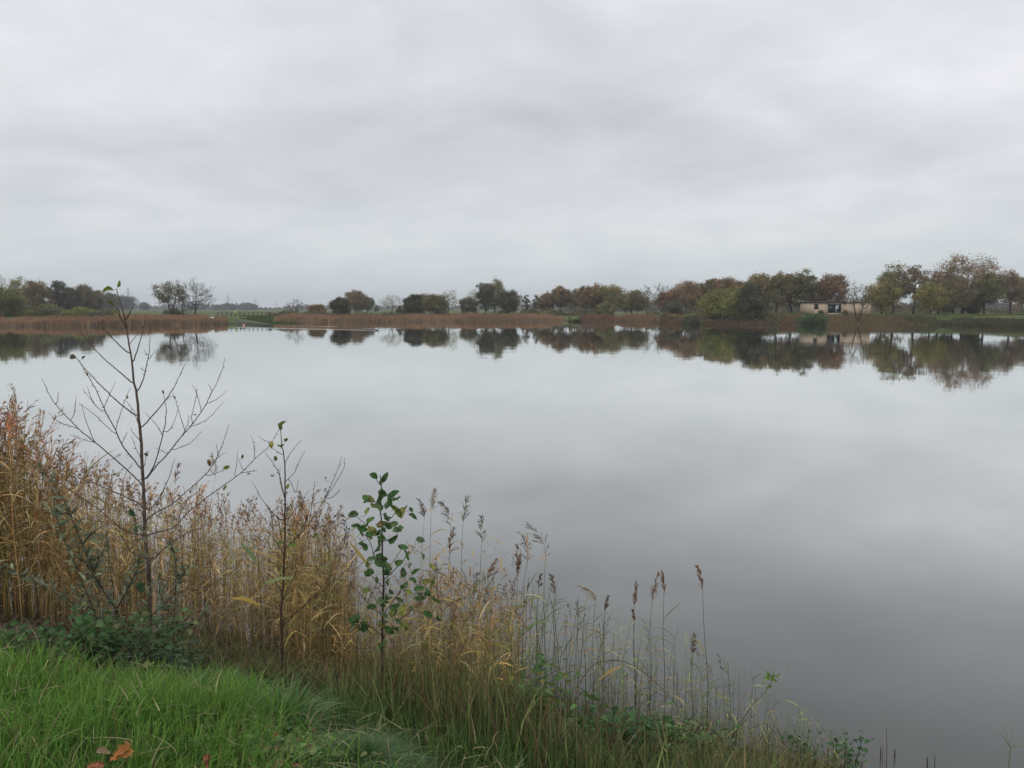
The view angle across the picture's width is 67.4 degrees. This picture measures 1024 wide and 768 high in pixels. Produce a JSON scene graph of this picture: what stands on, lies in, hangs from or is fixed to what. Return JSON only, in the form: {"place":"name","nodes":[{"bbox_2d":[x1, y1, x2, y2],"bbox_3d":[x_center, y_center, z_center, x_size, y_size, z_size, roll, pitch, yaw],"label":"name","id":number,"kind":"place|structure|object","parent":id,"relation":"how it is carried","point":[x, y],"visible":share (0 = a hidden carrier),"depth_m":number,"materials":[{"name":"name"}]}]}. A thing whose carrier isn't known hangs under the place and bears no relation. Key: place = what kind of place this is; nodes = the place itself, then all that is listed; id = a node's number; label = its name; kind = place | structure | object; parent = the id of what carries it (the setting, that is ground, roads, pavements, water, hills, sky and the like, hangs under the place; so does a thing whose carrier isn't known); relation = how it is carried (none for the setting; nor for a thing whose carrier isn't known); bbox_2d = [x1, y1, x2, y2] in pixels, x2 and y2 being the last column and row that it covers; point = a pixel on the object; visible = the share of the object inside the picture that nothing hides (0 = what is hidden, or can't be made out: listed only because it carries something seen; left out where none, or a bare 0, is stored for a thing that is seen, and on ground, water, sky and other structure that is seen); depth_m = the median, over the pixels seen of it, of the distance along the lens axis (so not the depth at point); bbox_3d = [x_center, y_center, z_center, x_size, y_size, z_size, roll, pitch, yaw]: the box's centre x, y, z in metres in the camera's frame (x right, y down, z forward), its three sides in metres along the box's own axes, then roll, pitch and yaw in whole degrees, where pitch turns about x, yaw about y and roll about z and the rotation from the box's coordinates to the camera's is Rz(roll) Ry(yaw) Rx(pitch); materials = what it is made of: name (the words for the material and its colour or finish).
{"place":"outdoors","nodes":[
{"label":"outdoors","id":0,"kind":"place"},
{"bbox_2d":[0,626,567,767],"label":"lawn grass","id":1,"kind":"structure","parent":0,"point":[89,709],"depth_m":3.06,"materials":[{"name":"green plant"}]},
{"bbox_2d":[110,740,132,760],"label":"fallen leaf","id":2,"kind":"object","parent":1,"relation":"on","point":[124,751],"visible":1,"depth_m":2.60,"materials":[{"name":"orange plant"}]},
{"bbox_2d":[0,321,1023,767],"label":"water","id":3,"kind":"structure","parent":0,"point":[834,513],"depth_m":15.25,"materials":[{"name":"grey liquid"}]},
{"bbox_2d":[0,309,1023,767],"bbox_3d":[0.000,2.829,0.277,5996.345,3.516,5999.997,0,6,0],"label":"ground","id":4,"kind":"structure","parent":0,"point":[232,315],"depth_m":4.35,"materials":[{"name":"green plant"}]},
{"bbox_2d":[0,283,28,316],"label":"broadleaf tree","id":5,"kind":"object","parent":4,"relation":"on","point":[10,301],"visible":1,"depth_m":163.58,"materials":[{"name":"green plant"}]},
{"bbox_2d":[6,275,35,308],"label":"broadleaf tree","id":6,"kind":"object","parent":4,"relation":"on","point":[17,283],"visible":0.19,"depth_m":232.11,"materials":[{"name":"green plant"}]},
{"bbox_2d":[20,280,56,308],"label":"broadleaf tree","id":7,"kind":"object","parent":4,"relation":"on","point":[39,291],"visible":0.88,"depth_m":226.72,"materials":[{"name":"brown plant"}]},
{"bbox_2d":[0,392,94,627],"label":"reed bed","id":8,"kind":"object","parent":4,"relation":"on","point":[12,509],"visible":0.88,"depth_m":8.11,"materials":[{"name":"brown plant"}]},
{"bbox_2d":[48,280,71,307],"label":"broadleaf tree","id":9,"kind":"object","parent":4,"relation":"on","point":[58,286],"visible":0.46,"depth_m":241.68,"materials":[{"name":"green plant"}]},
{"bbox_2d":[6,303,118,316],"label":"willow scrub","id":10,"kind":"object","parent":4,"relation":"on","point":[46,311],"visible":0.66,"depth_m":174.47,"materials":[{"name":"green plant"}]},
{"bbox_2d":[0,610,128,664],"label":"nettle clump","id":11,"kind":"object","parent":4,"relation":"on","point":[86,618],"visible":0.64,"depth_m":4.57,"materials":[{"name":"green plant"}]},
{"bbox_2d":[59,287,84,310],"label":"broadleaf tree","id":12,"kind":"object","parent":4,"relation":"on","point":[69,301],"visible":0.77,"depth_m":233.49,"materials":[{"name":"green plant"}]},
{"bbox_2d":[74,283,98,308],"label":"broadleaf tree","id":13,"kind":"object","parent":4,"relation":"on","point":[89,295],"visible":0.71,"depth_m":247.37,"materials":[{"name":"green plant"}]},
{"bbox_2d":[89,289,105,310],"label":"broadleaf tree","id":14,"kind":"object","parent":4,"relation":"on","point":[100,303],"visible":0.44,"depth_m":256.56,"materials":[{"name":"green plant"}]},
{"bbox_2d":[0,461,213,653],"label":"willow shrub","id":15,"kind":"object","parent":4,"relation":"on","point":[58,515],"visible":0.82,"depth_m":5.00,"materials":[{"name":"green plant"}]},
{"bbox_2d":[98,290,118,310],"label":"broadleaf tree","id":16,"kind":"object","parent":4,"relation":"on","point":[109,296],"visible":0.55,"depth_m":417.54,"materials":[{"name":"green plant"}]},
{"bbox_2d":[0,313,227,325],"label":"reed belt","id":17,"kind":"object","parent":4,"relation":"on","point":[110,320],"visible":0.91,"depth_m":151.56,"materials":[{"name":"brown plant"}]},
{"bbox_2d":[116,294,135,310],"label":"broadleaf tree","id":18,"kind":"object","parent":4,"relation":"on","point":[128,301],"visible":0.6,"depth_m":634.01,"materials":[{"name":"grey plant"}]},
{"bbox_2d":[69,595,205,672],"bbox_3d":[-2.323,1.677,4.753,0.821,0.954,1.129,-3,6,-26],"label":"nettle clump","id":19,"kind":"object","parent":4,"relation":"on","point":[130,638],"visible":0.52,"depth_m":4.59,"materials":[{"name":"green plant"}]},
{"bbox_2d":[41,280,278,659],"bbox_3d":[-2.507,0.746,5.489,1.609,2.949,0.758,-1,6,-15],"label":"alder sapling","id":20,"kind":"object","parent":4,"relation":"on","point":[139,585],"visible":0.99,"depth_m":5.48,"materials":[{"name":"brown plant"}]},
{"bbox_2d":[105,639,216,676],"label":"bramble shrub","id":21,"kind":"object","parent":4,"relation":"on","point":[168,660],"visible":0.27,"depth_m":4.44,"materials":[{"name":"green plant"}]},
{"bbox_2d":[147,280,190,308],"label":"alder tree","id":22,"kind":"object","parent":4,"relation":"on","point":[161,297],"visible":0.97,"depth_m":172.07,"materials":[{"name":"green plant"}]},
{"bbox_2d":[173,278,215,313],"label":"alder tree","id":23,"kind":"object","parent":4,"relation":"on","point":[198,301],"visible":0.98,"depth_m":172.60,"materials":[{"name":"grey plant"}]},
{"bbox_2d":[173,656,274,703],"bbox_3d":[-1.424,1.467,3.765,0.780,0.313,0.740,0,6,0],"label":"grass tussock","id":24,"kind":"object","parent":4,"relation":"on","point":[226,678],"depth_m":3.78,"materials":[{"name":"green plant"}]},
{"bbox_2d":[6,429,505,683],"bbox_3d":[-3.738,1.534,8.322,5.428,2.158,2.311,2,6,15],"label":"reed bed","id":25,"kind":"object","parent":4,"relation":"on","point":[125,566],"visible":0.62,"depth_m":7.80,"materials":[{"name":"brown plant"}]},
{"bbox_2d":[239,315,300,322],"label":"rough grass","id":26,"kind":"structure","parent":4,"relation":"on","point":[266,319],"depth_m":185.54,"materials":[{"name":"green plant"}]},
{"bbox_2d":[224,665,364,742],"bbox_3d":[-1.002,1.414,3.376,0.831,0.345,0.860,0,6,0],"label":"grass tussock","id":27,"kind":"object","parent":4,"relation":"on","point":[304,709],"depth_m":3.38,"materials":[{"name":"green plant"}]},
{"bbox_2d":[267,310,334,315],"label":"scrub","id":28,"kind":"object","parent":4,"relation":"on","point":[305,313],"visible":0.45,"depth_m":196.82,"materials":[{"name":"green plant"}]},
{"bbox_2d":[252,421,351,672],"bbox_3d":[-1.507,1.156,5.546,0.685,1.831,0.390,-2,6,-16],"label":"alder sapling","id":29,"kind":"object","parent":4,"relation":"on","point":[280,427],"visible":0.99,"depth_m":5.46,"materials":[{"name":"brown plant"}]},
{"bbox_2d":[328,296,352,315],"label":"broadleaf tree","id":30,"kind":"object","parent":4,"relation":"on","point":[339,305],"visible":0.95,"depth_m":191.88,"materials":[{"name":"green plant"}]},
{"bbox_2d":[343,289,367,312],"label":"oak tree","id":31,"kind":"object","parent":4,"relation":"on","point":[356,299],"visible":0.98,"depth_m":301.52,"materials":[{"name":"brown plant"}]},
{"bbox_2d":[305,722,447,767],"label":"grass tussock","id":32,"kind":"object","parent":4,"relation":"on","point":[368,746],"depth_m":3.03,"materials":[{"name":"green plant"}]},
{"bbox_2d":[348,472,441,689],"bbox_3d":[-0.820,1.375,5.277,0.683,1.578,0.320,0,6,0],"label":"alder sapling","id":33,"kind":"object","parent":4,"relation":"on","point":[380,559],"visible":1,"depth_m":5.25,"materials":[{"name":"green plant"}]},
{"bbox_2d":[237,490,570,720],"bbox_3d":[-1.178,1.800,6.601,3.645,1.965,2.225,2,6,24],"label":"reed bed","id":34,"kind":"object","parent":4,"relation":"on","point":[322,630],"visible":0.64,"depth_m":6.11,"materials":[{"name":"brown plant"}]},
{"bbox_2d":[0,597,810,767],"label":"dead straw","id":35,"kind":"object","parent":4,"relation":"on","point":[35,625],"visible":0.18,"depth_m":5.78,"materials":[{"name":"brown plant"}]},
{"bbox_2d":[0,435,825,766],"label":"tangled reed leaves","id":36,"kind":"object","parent":4,"relation":"on","point":[268,585],"visible":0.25,"depth_m":7.50,"materials":[{"name":"plant"}]},
{"bbox_2d":[401,293,425,313],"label":"broadleaf tree","id":37,"kind":"object","parent":4,"relation":"on","point":[412,303],"visible":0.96,"depth_m":210.55,"materials":[{"name":"green plant"}]},
{"bbox_2d":[273,312,565,321],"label":"reed belt","id":38,"kind":"object","parent":4,"relation":"on","point":[412,317],"visible":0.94,"depth_m":193.31,"materials":[{"name":"brown plant"}]},
{"bbox_2d":[421,293,450,313],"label":"willow tree","id":39,"kind":"object","parent":4,"relation":"on","point":[433,302],"visible":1,"depth_m":203.18,"materials":[{"name":"green plant"}]},
{"bbox_2d":[352,312,554,315],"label":"scrub","id":40,"kind":"object","parent":4,"relation":"on","point":[383,313],"visible":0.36,"depth_m":207.80,"materials":[{"name":"green plant"}]},
{"bbox_2d":[458,296,477,313],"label":"broadleaf tree","id":41,"kind":"object","parent":4,"relation":"on","point":[468,304],"visible":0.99,"depth_m":237.24,"materials":[{"name":"green plant"}]},
{"bbox_2d":[474,283,495,312],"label":"alder tree","id":42,"kind":"object","parent":4,"relation":"on","point":[485,295],"visible":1,"depth_m":233.38,"materials":[{"name":"green plant"}]},
{"bbox_2d":[484,276,505,312],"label":"poplar tree","id":43,"kind":"object","parent":4,"relation":"on","point":[498,289],"visible":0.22,"depth_m":238.05,"materials":[{"name":"green plant"}]},
{"bbox_2d":[492,289,522,313],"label":"oak tree","id":44,"kind":"object","parent":4,"relation":"on","point":[507,301],"visible":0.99,"depth_m":222.27,"materials":[{"name":"green plant"}]},
{"bbox_2d":[169,616,887,767],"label":"rushes","id":45,"kind":"object","parent":4,"relation":"on","point":[489,711],"visible":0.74,"depth_m":4.15,"materials":[{"name":"green plant"}]},
{"bbox_2d":[501,653,578,723],"bbox_3d":[0.172,1.996,4.918,0.522,0.639,0.597,0,6,0],"label":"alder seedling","id":46,"kind":"object","parent":4,"relation":"on","point":[538,666],"visible":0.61,"depth_m":4.95,"materials":[{"name":"green plant"}]},
{"bbox_2d":[523,521,565,682],"bbox_3d":[0.275,1.963,6.670,0.403,1.578,0.199,0,6,0],"label":"reed","id":47,"kind":"object","parent":4,"relation":"on","point":[536,537],"visible":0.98,"depth_m":6.62,"materials":[{"name":"brown plant"}]},
{"bbox_2d":[535,290,557,311],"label":"oak tree","id":48,"kind":"object","parent":4,"relation":"on","point":[545,302],"visible":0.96,"depth_m":232.14,"materials":[{"name":"brown plant"}]},
{"bbox_2d":[105,301,996,309],"bbox_3d":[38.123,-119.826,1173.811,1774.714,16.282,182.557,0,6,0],"label":"distant woodland","id":49,"kind":"object","parent":4,"relation":"on","point":[179,306],"visible":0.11,"depth_m":1134.38,"materials":[{"name":"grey plant"}]},
{"bbox_2d":[520,307,598,315],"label":"scrub","id":50,"kind":"object","parent":4,"relation":"on","point":[577,312],"visible":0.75,"depth_m":216.37,"materials":[{"name":"green plant"}]},
{"bbox_2d":[550,285,574,314],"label":"oak tree","id":51,"kind":"object","parent":4,"relation":"on","point":[563,298],"visible":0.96,"depth_m":232.16,"materials":[{"name":"brown plant"}]},
{"bbox_2d":[575,285,597,311],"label":"oak tree","id":52,"kind":"object","parent":4,"relation":"on","point":[586,296],"visible":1,"depth_m":229.48,"materials":[{"name":"brown plant"}]},
{"bbox_2d":[556,690,631,725],"bbox_3d":[0.534,2.033,4.817,0.511,0.232,0.086,0,6,0],"label":"bramble cane","id":53,"kind":"object","parent":4,"relation":"on","point":[592,696],"visible":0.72,"depth_m":4.81,"materials":[{"name":"green plant"}]},
{"bbox_2d":[580,312,615,320],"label":"reed belt","id":54,"kind":"object","parent":4,"relation":"on","point":[591,316],"visible":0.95,"depth_m":196.91,"materials":[{"name":"brown plant"}]},
{"bbox_2d":[593,301,615,314],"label":"willow shrub","id":55,"kind":"object","parent":4,"relation":"on","point":[608,308],"visible":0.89,"depth_m":213.88,"materials":[{"name":"green plant"}]},
{"bbox_2d":[529,704,680,765],"bbox_3d":[0.501,2.111,4.491,0.944,0.645,0.727,2,6,17],"label":"bramble shrub","id":56,"kind":"object","parent":4,"relation":"on","point":[607,716],"visible":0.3,"depth_m":4.32,"materials":[{"name":"green plant"}]},
{"bbox_2d":[594,281,626,310],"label":"oak tree","id":57,"kind":"object","parent":4,"relation":"on","point":[604,292],"visible":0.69,"depth_m":228.41,"materials":[{"name":"green plant"}]},
{"bbox_2d":[616,288,650,313],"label":"oak tree","id":58,"kind":"object","parent":4,"relation":"on","point":[632,300],"visible":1,"depth_m":222.63,"materials":[{"name":"green plant"}]},
{"bbox_2d":[613,313,682,321],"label":"reed belt","id":59,"kind":"object","parent":4,"relation":"on","point":[637,317],"visible":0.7,"depth_m":193.83,"materials":[{"name":"brown plant"}]},
{"bbox_2d":[629,571,667,706],"bbox_3d":[1.157,2.162,6.251,0.375,1.253,0.217,-4,7,-34],"label":"reed","id":60,"kind":"object","parent":4,"relation":"on","point":[656,583],"visible":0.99,"depth_m":6.28,"materials":[{"name":"brown plant"}]},
{"bbox_2d":[468,572,849,767],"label":"reed bed","id":61,"kind":"object","parent":4,"relation":"on","point":[648,693],"visible":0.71,"depth_m":5.79,"materials":[{"name":"plant"}]},
{"bbox_2d":[653,290,672,309],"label":"oak tree","id":62,"kind":"object","parent":4,"relation":"on","point":[663,299],"visible":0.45,"depth_m":213.55,"materials":[{"name":"brown plant"}]},
{"bbox_2d":[586,700,755,767],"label":"bramble shrub","id":63,"kind":"object","parent":4,"relation":"on","point":[679,734],"visible":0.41,"depth_m":4.38,"materials":[{"name":"green plant"}]},
{"bbox_2d":[660,300,686,315],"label":"willow shrub","id":64,"kind":"object","parent":4,"relation":"on","point":[673,307],"visible":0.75,"depth_m":194.09,"materials":[{"name":"green plant"}]},
{"bbox_2d":[660,569,686,707],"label":"reed","id":65,"kind":"object","parent":4,"relation":"on","point":[662,577],"visible":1,"depth_m":6.29,"materials":[{"name":"brown plant"}]},
{"bbox_2d":[664,280,704,311],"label":"oak tree","id":66,"kind":"object","parent":4,"relation":"on","point":[692,293],"visible":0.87,"depth_m":209.86,"materials":[{"name":"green plant"}]},
{"bbox_2d":[679,315,703,323],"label":"willow shrub","id":67,"kind":"object","parent":4,"relation":"on","point":[688,319],"visible":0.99,"depth_m":160.37,"materials":[{"name":"green plant"}]},
{"bbox_2d":[679,632,715,729],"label":"reed","id":68,"kind":"object","parent":4,"relation":"on","point":[692,644],"visible":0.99,"depth_m":5.97,"materials":[{"name":"brown plant"}]},
{"bbox_2d":[681,565,715,723],"bbox_3d":[1.512,2.097,6.098,0.342,1.379,0.135,6,8,44],"label":"reed","id":69,"kind":"object","parent":4,"relation":"on","point":[699,576],"visible":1,"depth_m":6.05,"materials":[{"name":"brown plant"}]},
{"bbox_2d":[700,277,718,298],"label":"oak tree","id":70,"kind":"object","parent":4,"relation":"on","point":[710,284],"visible":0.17,"depth_m":211.47,"materials":[{"name":"brown plant"}]},
{"bbox_2d":[690,282,748,318],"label":"willow tree","id":71,"kind":"object","parent":4,"relation":"on","point":[715,303],"visible":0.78,"depth_m":160.31,"materials":[{"name":"green plant"}]},
{"bbox_2d":[711,276,738,294],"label":"oak tree","id":72,"kind":"object","parent":4,"relation":"on","point":[726,282],"visible":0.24,"depth_m":203.32,"materials":[{"name":"brown plant"}]},
{"bbox_2d":[657,314,803,324],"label":"reed belt","id":73,"kind":"object","parent":4,"relation":"on","point":[786,320],"visible":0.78,"depth_m":157.71,"materials":[{"name":"brown plant"}]},
{"bbox_2d":[693,311,780,324],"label":"scrub","id":74,"kind":"object","parent":4,"relation":"on","point":[765,315],"visible":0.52,"depth_m":159.60,"materials":[{"name":"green plant"}]},
{"bbox_2d":[729,279,774,320],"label":"alder tree","id":75,"kind":"object","parent":4,"relation":"on","point":[758,301],"visible":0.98,"depth_m":156.03,"materials":[{"name":"green plant"}]},
{"bbox_2d":[732,670,779,737],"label":"rose shoot","id":76,"kind":"object","parent":4,"relation":"on","point":[767,678],"visible":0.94,"depth_m":5.32,"materials":[{"name":"green plant"}]},
{"bbox_2d":[744,272,770,305],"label":"oak tree","id":77,"kind":"object","parent":4,"relation":"on","point":[761,278],"visible":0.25,"depth_m":187.24,"materials":[{"name":"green plant"}]},
{"bbox_2d":[762,270,793,311],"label":"oak tree","id":78,"kind":"object","parent":4,"relation":"on","point":[781,285],"visible":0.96,"depth_m":180.39,"materials":[{"name":"green plant"}]},
{"bbox_2d":[782,271,799,312],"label":"oak tree","id":79,"kind":"object","parent":4,"relation":"on","point":[789,304],"visible":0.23,"depth_m":187.18,"materials":[{"name":"green plant"}]},
{"bbox_2d":[564,297,1023,311],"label":"distant woodland","id":80,"kind":"object","parent":4,"relation":"on","point":[1001,306],"visible":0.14,"depth_m":463.13,"materials":[{"name":"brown plant"}]},
{"bbox_2d":[781,730,827,767],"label":"nettle plant","id":81,"kind":"object","parent":4,"relation":"on","point":[790,736],"visible":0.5,"depth_m":5.30,"materials":[{"name":"green plant"}]},
{"bbox_2d":[789,268,820,309],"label":"oak tree","id":82,"kind":"object","parent":4,"relation":"on","point":[803,288],"visible":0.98,"depth_m":178.62,"materials":[{"name":"green plant"}]},
{"bbox_2d":[793,312,831,324],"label":"willow shrub","id":83,"kind":"object","parent":4,"relation":"on","point":[816,319],"visible":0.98,"depth_m":153.97,"materials":[{"name":"green plant"}]},
{"bbox_2d":[645,306,1023,315],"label":"scrub","id":84,"kind":"object","parent":4,"relation":"on","point":[653,312],"visible":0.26,"depth_m":205.62,"materials":[{"name":"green plant"}]},
{"bbox_2d":[817,273,853,300],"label":"oak tree","id":85,"kind":"object","parent":4,"relation":"on","point":[833,287],"visible":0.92,"depth_m":181.43,"materials":[{"name":"brown plant"}]},
{"bbox_2d":[818,730,873,767],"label":"nettle plant","id":86,"kind":"object","parent":4,"relation":"on","point":[851,749],"visible":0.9,"depth_m":5.23,"materials":[{"name":"green plant"}]},
{"bbox_2d":[838,280,876,322],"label":"willow tree","id":87,"kind":"object","parent":4,"relation":"on","point":[861,303],"visible":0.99,"depth_m":158.81,"materials":[{"name":"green plant"}]},
{"bbox_2d":[789,313,929,324],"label":"reed belt","id":88,"kind":"object","parent":4,"relation":"on","point":[887,319],"visible":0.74,"depth_m":161.81,"materials":[{"name":"brown plant"}]},
{"bbox_2d":[860,277,903,313],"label":"oak tree","id":89,"kind":"object","parent":4,"relation":"on","point":[886,298],"visible":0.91,"depth_m":171.61,"materials":[{"name":"green plant"}]},
{"bbox_2d":[874,260,912,312],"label":"oak tree","id":90,"kind":"object","parent":4,"relation":"on","point":[891,277],"visible":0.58,"depth_m":177.14,"materials":[{"name":"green plant"}]},
{"bbox_2d":[777,313,1023,320],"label":"rough grass","id":91,"kind":"structure","parent":4,"relation":"on","point":[924,314],"depth_m":164.51,"materials":[{"name":"plant"}]},
{"bbox_2d":[898,264,933,313],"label":"oak tree","id":92,"kind":"object","parent":4,"relation":"on","point":[915,272],"visible":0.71,"depth_m":175.54,"materials":[{"name":"brown plant"}]},
{"bbox_2d":[908,280,954,313],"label":"maple tree","id":93,"kind":"object","parent":4,"relation":"on","point":[932,295],"visible":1,"depth_m":166.88,"materials":[{"name":"green plant"}]},
{"bbox_2d":[936,275,979,313],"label":"oak tree","id":94,"kind":"object","parent":4,"relation":"on","point":[961,296],"visible":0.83,"depth_m":167.99,"materials":[{"name":"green plant"}]},
{"bbox_2d":[896,315,1023,326],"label":"rough grass","id":95,"kind":"structure","parent":4,"relation":"on","point":[989,321],"depth_m":150.71,"materials":[{"name":"brown plant"}]},
{"bbox_2d":[928,250,1006,313],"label":"oak tree","id":96,"kind":"object","parent":4,"relation":"on","point":[950,270],"visible":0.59,"depth_m":175.92,"materials":[{"name":"brown plant"}]},
{"bbox_2d":[966,272,1010,313],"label":"oak tree","id":97,"kind":"object","parent":4,"relation":"on","point":[991,291],"visible":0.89,"depth_m":171.18,"materials":[{"name":"green plant"}]},
{"bbox_2d":[997,267,1023,313],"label":"oak tree","id":98,"kind":"object","parent":4,"relation":"on","point":[1015,287],"visible":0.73,"depth_m":185.19,"materials":[{"name":"brown plant"}]},
{"bbox_2d":[0,0,1023,307],"label":"sky","id":99,"kind":"structure","parent":0,"point":[272,152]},
{"bbox_2d":[307,665,803,767],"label":"bank grass","id":100,"kind":"structure","parent":0,"point":[466,751],"depth_m":3.65,"materials":[{"name":"green plant"}]},
{"bbox_2d":[799,301,870,315],"bbox_3d":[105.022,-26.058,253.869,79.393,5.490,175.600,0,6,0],"label":"lakeside house","id":101,"kind":"structure","parent":0,"point":[826,307],"depth_m":168.23,"materials":[{"name":"beige concrete"}]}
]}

